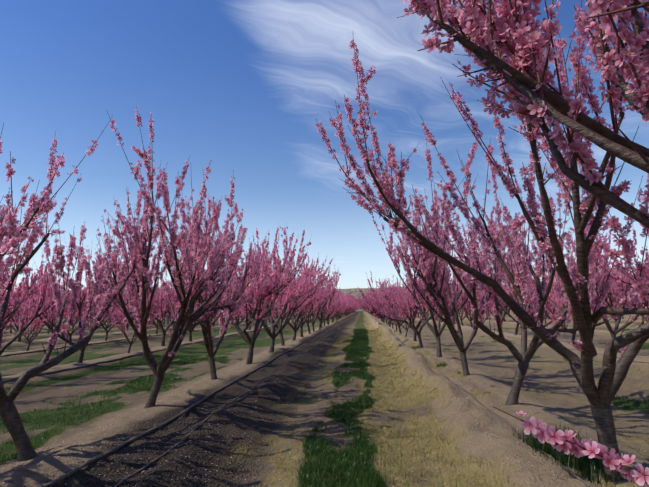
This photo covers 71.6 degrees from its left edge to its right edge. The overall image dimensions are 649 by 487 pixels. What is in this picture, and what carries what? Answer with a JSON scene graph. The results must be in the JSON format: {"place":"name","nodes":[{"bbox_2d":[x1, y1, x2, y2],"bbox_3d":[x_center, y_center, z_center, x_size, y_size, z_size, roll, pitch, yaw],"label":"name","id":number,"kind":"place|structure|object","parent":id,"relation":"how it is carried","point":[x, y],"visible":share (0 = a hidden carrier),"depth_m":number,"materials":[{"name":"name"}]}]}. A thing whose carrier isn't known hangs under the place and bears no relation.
{"place":"outdoors","nodes":[
{"label":"outdoors","id":0,"kind":"place"},
{"bbox_2d":[70,283,556,298],"bbox_3d":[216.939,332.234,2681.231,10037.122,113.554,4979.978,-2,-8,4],"label":"mesa hills","id":1,"kind":"structure","parent":0,"point":[354,291],"depth_m":1399.24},
{"bbox_2d":[0,309,648,486],"bbox_3d":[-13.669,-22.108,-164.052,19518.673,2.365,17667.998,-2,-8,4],"label":"ground","id":2,"kind":"structure","parent":0,"point":[492,359],"depth_m":6.77,"materials":[{"name":"soil"}]},
{"bbox_2d":[4,293,26,332],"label":"peach tree","id":3,"kind":"object","parent":2,"relation":"on","point":[16,317],"depth_m":36.95,"materials":[{"name":"pink plant"}]},
{"bbox_2d":[0,212,31,258],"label":"peach tree","id":4,"kind":"object","parent":2,"relation":"on","point":[16,239],"visible":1,"depth_m":2.26,"materials":[{"name":"pink plant"}]},
{"bbox_2d":[11,298,28,327],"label":"peach tree","id":5,"kind":"object","parent":2,"relation":"on","point":[21,311],"visible":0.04,"depth_m":30.55,"materials":[{"name":"pink plant"}]},
{"bbox_2d":[7,267,49,341],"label":"peach tree","id":6,"kind":"object","parent":2,"relation":"on","point":[17,328],"visible":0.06,"depth_m":24.21,"materials":[{"name":"pink plant"}]},
{"bbox_2d":[10,299,60,350],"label":"peach tree","id":7,"kind":"object","parent":2,"relation":"on","point":[37,325],"visible":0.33,"depth_m":17.92,"materials":[{"name":"pink plant"}]},
{"bbox_2d":[0,233,75,355],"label":"peach tree","id":8,"kind":"object","parent":2,"relation":"on","point":[15,302],"visible":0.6,"depth_m":10.61,"materials":[{"name":"pink plant"}]},
{"bbox_2d":[47,279,63,333],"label":"peach tree","id":9,"kind":"object","parent":2,"relation":"on","point":[60,301],"visible":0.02,"depth_m":33.87,"materials":[{"name":"pink plant"}]},
{"bbox_2d":[21,280,99,344],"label":"peach tree","id":10,"kind":"object","parent":2,"relation":"on","point":[77,327],"visible":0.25,"depth_m":20.65,"materials":[{"name":"pink plant"}]},
{"bbox_2d":[31,267,90,324],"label":"peach tree","id":11,"kind":"object","parent":2,"relation":"on","point":[57,309],"depth_m":27.25,"materials":[{"name":"pink plant"}]},
{"bbox_2d":[54,288,72,320],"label":"peach tree","id":12,"kind":"object","parent":2,"relation":"on","point":[69,300],"visible":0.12,"depth_m":42.73,"materials":[{"name":"pink plant"}]},
{"bbox_2d":[15,234,127,362],"bbox_3d":[-7.200,1.694,13.246,2.213,4.055,2.518,-4,-9,21],"label":"peach tree","id":13,"kind":"object","parent":2,"relation":"on","point":[81,305],"visible":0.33,"depth_m":12.71,"materials":[{"name":"pink plant"}]},
{"bbox_2d":[55,285,90,330],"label":"peach tree","id":14,"kind":"object","parent":2,"relation":"on","point":[66,311],"visible":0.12,"depth_m":36.58,"materials":[{"name":"pink plant"}]},
{"bbox_2d":[0,117,148,461],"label":"peach tree","id":15,"kind":"object","parent":2,"relation":"on","point":[11,418],"visible":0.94,"depth_m":5.03,"materials":[{"name":"pink plant"}]},
{"bbox_2d":[85,291,136,340],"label":"peach tree","id":16,"kind":"object","parent":2,"relation":"on","point":[109,329],"visible":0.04,"depth_m":23.52,"materials":[{"name":"pink plant"}]},
{"bbox_2d":[102,294,120,330],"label":"peach tree","id":17,"kind":"object","parent":2,"relation":"on","point":[108,325],"visible":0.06,"depth_m":32.58,"materials":[{"name":"pink plant"}]},
{"bbox_2d":[105,294,156,352],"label":"peach tree","id":18,"kind":"object","parent":2,"relation":"on","point":[122,328],"visible":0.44,"depth_m":15.73,"materials":[{"name":"pink plant"}]},
{"bbox_2d":[119,261,163,336],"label":"peach tree","id":19,"kind":"object","parent":2,"relation":"on","point":[158,288],"visible":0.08,"depth_m":26.73,"materials":[{"name":"pink plant"}]},
{"bbox_2d":[0,317,293,356],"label":"irrigation pipe row","id":20,"kind":"object","parent":2,"relation":"on","point":[89,344],"visible":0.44,"depth_m":19.80,"materials":[{"name":"black plastic"}]},
{"bbox_2d":[114,262,184,345],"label":"peach tree","id":21,"kind":"object","parent":2,"relation":"on","point":[162,313],"visible":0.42,"depth_m":17.94,"materials":[{"name":"pink plant"}]},
{"bbox_2d":[3,320,303,382],"bbox_3d":[-4.237,7.642,42.021,0.150,0.103,96.559,-2,-8,4],"label":"irrigation pipe row","id":22,"kind":"object","parent":2,"relation":"on","point":[16,378],"visible":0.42,"depth_m":13.07,"materials":[{"name":"black plastic"}]},
{"bbox_2d":[151,286,165,327],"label":"peach tree","id":23,"kind":"object","parent":2,"relation":"on","point":[160,310],"visible":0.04,"depth_m":41.23,"materials":[{"name":"pink plant"}]},
{"bbox_2d":[149,282,173,333],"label":"peach tree","id":24,"kind":"object","parent":2,"relation":"on","point":[157,316],"visible":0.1,"depth_m":29.02,"materials":[{"name":"pink plant"}]},
{"bbox_2d":[157,280,178,330],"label":"peach tree","id":25,"kind":"object","parent":2,"relation":"on","point":[171,315],"visible":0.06,"depth_m":31.82,"materials":[{"name":"pink plant"}]},
{"bbox_2d":[75,106,278,407],"bbox_3d":[-2.250,0.497,6.795,3.598,4.485,3.760,1,-9,-15],"label":"peach tree","id":26,"kind":"object","parent":2,"relation":"on","point":[190,292],"visible":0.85,"depth_m":6.28,"materials":[{"name":"pink plant"}]},
{"bbox_2d":[41,315,349,486],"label":"irrigation pipe","id":27,"kind":"object","parent":2,"relation":"on","point":[69,473],"visible":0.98,"depth_m":5.23,"materials":[{"name":"black plastic"}]},
{"bbox_2d":[165,269,229,341],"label":"peach tree","id":28,"kind":"object","parent":2,"relation":"on","point":[190,332],"visible":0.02,"depth_m":21.28,"materials":[{"name":"pink plant"}]},
{"bbox_2d":[174,280,239,324],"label":"peach tree","id":29,"kind":"object","parent":2,"relation":"on","point":[219,315],"visible":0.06,"depth_m":24.24,"materials":[{"name":"pink plant"}]},
{"bbox_2d":[163,196,267,379],"bbox_3d":[-2.590,0.807,9.527,2.315,4.624,4.059,-2,-8,3],"label":"peach tree","id":30,"kind":"object","parent":2,"relation":"on","point":[208,337],"visible":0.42,"depth_m":9.29,"materials":[{"name":"pink plant"}]},
{"bbox_2d":[114,318,347,486],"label":"drip line","id":31,"kind":"object","parent":2,"relation":"on","point":[141,469],"visible":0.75,"depth_m":5.34,"materials":[{"name":"black plastic"}]},
{"bbox_2d":[216,289,248,333],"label":"peach tree","id":32,"kind":"object","parent":2,"relation":"on","point":[238,311],"visible":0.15,"depth_m":26.89,"materials":[{"name":"pink plant"}]},
{"bbox_2d":[233,276,251,331],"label":"peach tree","id":33,"kind":"object","parent":2,"relation":"on","point":[243,318],"depth_m":30.10,"materials":[{"name":"pink plant"}]},
{"bbox_2d":[248,296,264,329],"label":"peach tree","id":34,"kind":"object","parent":2,"relation":"on","point":[249,328],"depth_m":32.69,"materials":[{"name":"pink plant"}]},
{"bbox_2d":[204,222,310,363],"bbox_3d":[-1.665,1.337,12.132,2.837,4.303,3.946,7,-12,-44],"label":"peach tree","id":35,"kind":"object","parent":2,"relation":"on","point":[263,294],"visible":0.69,"depth_m":11.85,"materials":[{"name":"pink plant"}]},
{"bbox_2d":[237,290,279,319],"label":"peach tree","id":36,"kind":"object","parent":2,"relation":"on","point":[252,310],"visible":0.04,"depth_m":35.21,"materials":[{"name":"pink plant"}]},
{"bbox_2d":[216,254,322,352],"bbox_3d":[-1.799,2.002,15.887,3.935,4.110,2.924,2,-9,-23],"label":"peach tree","id":37,"kind":"object","parent":2,"relation":"on","point":[290,293],"visible":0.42,"depth_m":15.39,"materials":[{"name":"pink plant"}]},
{"bbox_2d":[244,233,333,345],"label":"peach tree","id":38,"kind":"object","parent":2,"relation":"on","point":[286,321],"visible":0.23,"depth_m":17.50,"materials":[{"name":"pink plant"}]},
{"bbox_2d":[271,268,336,340],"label":"peach tree","id":39,"kind":"object","parent":2,"relation":"on","point":[294,327],"visible":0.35,"depth_m":20.44,"materials":[{"name":"pink plant"}]},
{"bbox_2d":[285,250,326,336],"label":"peach tree","id":40,"kind":"object","parent":2,"relation":"on","point":[312,304],"visible":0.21,"depth_m":22.84,"materials":[{"name":"pink plant"}]},
{"bbox_2d":[295,254,334,333],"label":"peach tree","id":41,"kind":"object","parent":2,"relation":"on","point":[317,310],"visible":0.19,"depth_m":26.04,"materials":[{"name":"pink plant"}]},
{"bbox_2d":[309,289,324,331],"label":"peach tree","id":42,"kind":"object","parent":2,"relation":"on","point":[315,317],"visible":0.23,"depth_m":28.20,"materials":[{"name":"pink plant"}]},
{"bbox_2d":[2,336,633,486],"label":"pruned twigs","id":43,"kind":"object","parent":2,"relation":"on","point":[302,432],"visible":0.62,"depth_m":5.90,"materials":[{"name":"brown wood"}]},
{"bbox_2d":[3,343,645,486],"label":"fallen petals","id":44,"kind":"object","parent":2,"relation":"on","point":[279,434],"visible":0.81,"depth_m":5.36,"materials":[{"name":"pink plant"}]},
{"bbox_2d":[311,284,338,327],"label":"peach tree","id":45,"kind":"object","parent":2,"relation":"on","point":[331,308],"visible":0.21,"depth_m":33.67,"materials":[{"name":"pink plant"}]},
{"bbox_2d":[313,265,340,329],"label":"peach tree","id":46,"kind":"object","parent":2,"relation":"on","point":[332,279],"visible":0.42,"depth_m":31.29,"materials":[{"name":"pink plant"}]},
{"bbox_2d":[316,289,338,325],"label":"peach tree","id":47,"kind":"object","parent":2,"relation":"on","point":[328,305],"visible":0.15,"depth_m":36.92,"materials":[{"name":"pink plant"}]},
{"bbox_2d":[320,283,342,323],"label":"peach tree","id":48,"kind":"object","parent":2,"relation":"on","point":[335,305],"visible":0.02,"depth_m":42.43,"materials":[{"name":"pink plant"}]},
{"bbox_2d":[323,293,342,324],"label":"peach tree","id":49,"kind":"object","parent":2,"relation":"on","point":[337,309],"visible":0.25,"depth_m":39.68,"materials":[{"name":"pink plant"}]},
{"bbox_2d":[329,286,340,321],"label":"peach tree","id":50,"kind":"object","parent":2,"relation":"on","point":[336,290],"visible":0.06,"depth_m":46.84,"materials":[{"name":"pink plant"}]},
{"bbox_2d":[326,296,346,322],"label":"peach tree","id":51,"kind":"object","parent":2,"relation":"on","point":[342,304],"visible":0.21,"depth_m":44.48,"materials":[{"name":"pink plant"}]},
{"bbox_2d":[330,292,347,318],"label":"peach tree","id":52,"kind":"object","parent":2,"relation":"on","point":[339,302],"visible":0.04,"depth_m":49.70,"materials":[{"name":"pink plant"}]},
{"bbox_2d":[328,288,359,320],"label":"peach tree","id":53,"kind":"object","parent":2,"relation":"on","point":[349,305],"visible":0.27,"depth_m":52.12,"materials":[{"name":"pink plant"}]},
{"bbox_2d":[337,294,350,319],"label":"peach tree","id":54,"kind":"object","parent":2,"relation":"on","point":[344,298],"visible":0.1,"depth_m":54.83,"materials":[{"name":"pink plant"}]},
{"bbox_2d":[342,302,358,317],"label":"peach tree","id":55,"kind":"object","parent":2,"relation":"on","point":[353,309],"visible":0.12,"depth_m":68.30,"materials":[{"name":"pink plant"}]},
{"bbox_2d":[356,282,398,326],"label":"peach tree","id":56,"kind":"object","parent":2,"relation":"on","point":[377,296],"visible":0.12,"depth_m":33.59,"materials":[{"name":"pink plant"}]},
{"bbox_2d":[370,278,406,324],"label":"peach tree","id":57,"kind":"object","parent":2,"relation":"on","point":[395,287],"visible":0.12,"depth_m":36.39,"materials":[{"name":"pink plant"}]},
{"bbox_2d":[372,278,408,332],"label":"peach tree","id":58,"kind":"object","parent":2,"relation":"on","point":[388,304],"visible":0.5,"depth_m":24.39,"materials":[{"name":"pink plant"}]},
{"bbox_2d":[381,285,406,330],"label":"peach tree","id":59,"kind":"object","parent":2,"relation":"on","point":[397,311],"visible":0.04,"depth_m":27.23,"materials":[{"name":"pink plant"}]},
{"bbox_2d":[382,306,407,327],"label":"peach tree","id":60,"kind":"object","parent":2,"relation":"on","point":[392,323],"visible":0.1,"depth_m":30.19,"materials":[{"name":"pink plant"}]},
{"bbox_2d":[383,296,415,336],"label":"peach tree","id":61,"kind":"object","parent":2,"relation":"on","point":[386,309],"visible":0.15,"depth_m":21.52,"materials":[{"name":"pink plant"}]},
{"bbox_2d":[347,254,454,347],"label":"peach tree","id":62,"kind":"object","parent":2,"relation":"on","point":[378,312],"visible":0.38,"depth_m":15.67,"materials":[{"name":"pink plant"}]},
{"bbox_2d":[389,272,428,340],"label":"peach tree","id":63,"kind":"object","parent":2,"relation":"on","point":[410,311],"visible":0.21,"depth_m":18.09,"materials":[{"name":"pink plant"}]},
{"bbox_2d":[372,212,470,356],"bbox_3d":[3.144,1.047,12.557,3.390,4.746,3.210,5,-13,-38],"label":"peach tree","id":64,"kind":"object","parent":2,"relation":"on","point":[436,330],"visible":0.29,"depth_m":12.96,"materials":[{"name":"pink plant"}]},
{"bbox_2d":[449,280,471,325],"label":"peach tree","id":65,"kind":"object","parent":2,"relation":"on","point":[461,318],"visible":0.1,"depth_m":32.38,"materials":[{"name":"pink plant"}]},
{"bbox_2d":[394,179,528,375],"bbox_3d":[2.612,0.641,9.567,2.379,4.798,4.187,-10,-12,45],"label":"peach tree","id":66,"kind":"object","parent":2,"relation":"on","point":[428,275],"visible":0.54,"depth_m":8.79,"materials":[{"name":"pink plant"}]},
{"bbox_2d":[449,285,482,326],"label":"peach tree","id":67,"kind":"object","parent":2,"relation":"on","point":[466,308],"visible":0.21,"depth_m":29.55,"materials":[{"name":"pink plant"}]},
{"bbox_2d":[367,312,592,486],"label":"drip line","id":68,"kind":"object","parent":2,"relation":"on","point":[573,474],"visible":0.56,"depth_m":5.00,"materials":[{"name":"brown plastic"}]},
{"bbox_2d":[316,0,648,481],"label":"peach tree","id":69,"kind":"object","parent":2,"relation":"on","point":[611,380],"visible":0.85,"depth_m":3.60,"materials":[{"name":"pink plant"}]},
{"bbox_2d":[471,293,494,323],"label":"peach tree","id":70,"kind":"object","parent":2,"relation":"on","point":[486,311],"visible":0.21,"depth_m":26.91,"materials":[{"name":"pink plant"}]},
{"bbox_2d":[469,275,507,321],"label":"peach tree","id":71,"kind":"object","parent":2,"relation":"on","point":[493,302],"visible":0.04,"depth_m":38.99,"materials":[{"name":"pink plant"}]},
{"bbox_2d":[479,260,529,331],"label":"peach tree","id":72,"kind":"object","parent":2,"relation":"on","point":[506,307],"visible":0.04,"depth_m":23.84,"materials":[{"name":"pink plant"}]},
{"bbox_2d":[482,249,540,334],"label":"peach tree","id":73,"kind":"object","parent":2,"relation":"on","point":[501,304],"visible":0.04,"depth_m":21.32,"materials":[{"name":"pink plant"}]},
{"bbox_2d":[397,0,648,486],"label":"peach tree","id":74,"kind":"object","parent":2,"relation":"on","point":[528,80],"visible":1,"depth_m":1.78,"materials":[{"name":"pink plant"}]},
{"bbox_2d":[418,143,641,404],"bbox_3d":[3.021,0.519,6.578,2.673,4.148,3.733,-4,-9,20],"label":"peach tree","id":75,"kind":"object","parent":2,"relation":"on","point":[524,358],"visible":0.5,"depth_m":6.26,"materials":[{"name":"pink plant"}]},
{"bbox_2d":[417,317,648,355],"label":"irrigation pipe row","id":76,"kind":"object","parent":2,"relation":"on","point":[564,341],"visible":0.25,"depth_m":16.75,"materials":[{"name":"black plastic"}]},
{"bbox_2d":[419,319,647,362],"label":"drip line row","id":77,"kind":"object","parent":2,"relation":"on","point":[571,349],"visible":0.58,"depth_m":14.26,"materials":[{"name":"black plastic"}]},
{"bbox_2d":[502,251,574,326],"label":"peach tree","id":78,"kind":"object","parent":2,"relation":"on","point":[545,325],"visible":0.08,"depth_m":18.34,"materials":[{"name":"pink plant"}]},
{"bbox_2d":[531,275,556,323],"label":"peach tree","id":79,"kind":"object","parent":2,"relation":"on","point":[550,297],"visible":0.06,"depth_m":30.19,"materials":[{"name":"pink plant"}]},
{"bbox_2d":[537,294,565,326],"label":"peach tree","id":80,"kind":"object","parent":2,"relation":"on","point":[555,312],"visible":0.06,"depth_m":27.48,"materials":[{"name":"pink plant"}]},
{"bbox_2d":[526,237,591,343],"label":"peach tree","id":81,"kind":"object","parent":2,"relation":"on","point":[573,325],"visible":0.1,"depth_m":15.51,"materials":[{"name":"pink plant"}]},
{"bbox_2d":[553,257,619,308],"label":"peach tree","id":82,"kind":"object","parent":2,"relation":"on","point":[601,279],"depth_m":24.23,"materials":[{"name":"pink plant"}]},
{"bbox_2d":[563,248,646,323],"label":"peach tree","id":83,"kind":"object","parent":2,"relation":"on","point":[611,294],"visible":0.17,"depth_m":22.22,"materials":[{"name":"pink plant"}]},
{"bbox_2d":[565,227,648,352],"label":"peach tree","id":84,"kind":"object","parent":2,"relation":"on","point":[614,331],"visible":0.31,"depth_m":12.86,"materials":[{"name":"pink plant"}]},
{"bbox_2d":[570,220,648,305],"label":"peach tree","id":85,"kind":"object","parent":2,"relation":"on","point":[614,276],"visible":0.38,"depth_m":10.25,"materials":[{"name":"pink plant"}]},
{"bbox_2d":[617,287,648,321],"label":"peach tree","id":86,"kind":"object","parent":2,"relation":"on","point":[631,306],"visible":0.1,"depth_m":19.60,"materials":[{"name":"plant"}]},
{"bbox_2d":[638,257,648,289],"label":"peach tree","id":87,"kind":"object","parent":2,"relation":"on","point":[646,281],"visible":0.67,"depth_m":9.06,"materials":[{"name":"pink plant"}]},
{"bbox_2d":[0,326,648,486],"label":"grass","id":88,"kind":"structure","parent":0,"point":[356,345],"depth_m":5.68,"materials":[{"name":"green plant"}]},
{"bbox_2d":[0,0,648,290],"label":"sky","id":89,"kind":"structure","parent":0,"point":[243,86],"materials":[{"name":"blue"}]}
]}

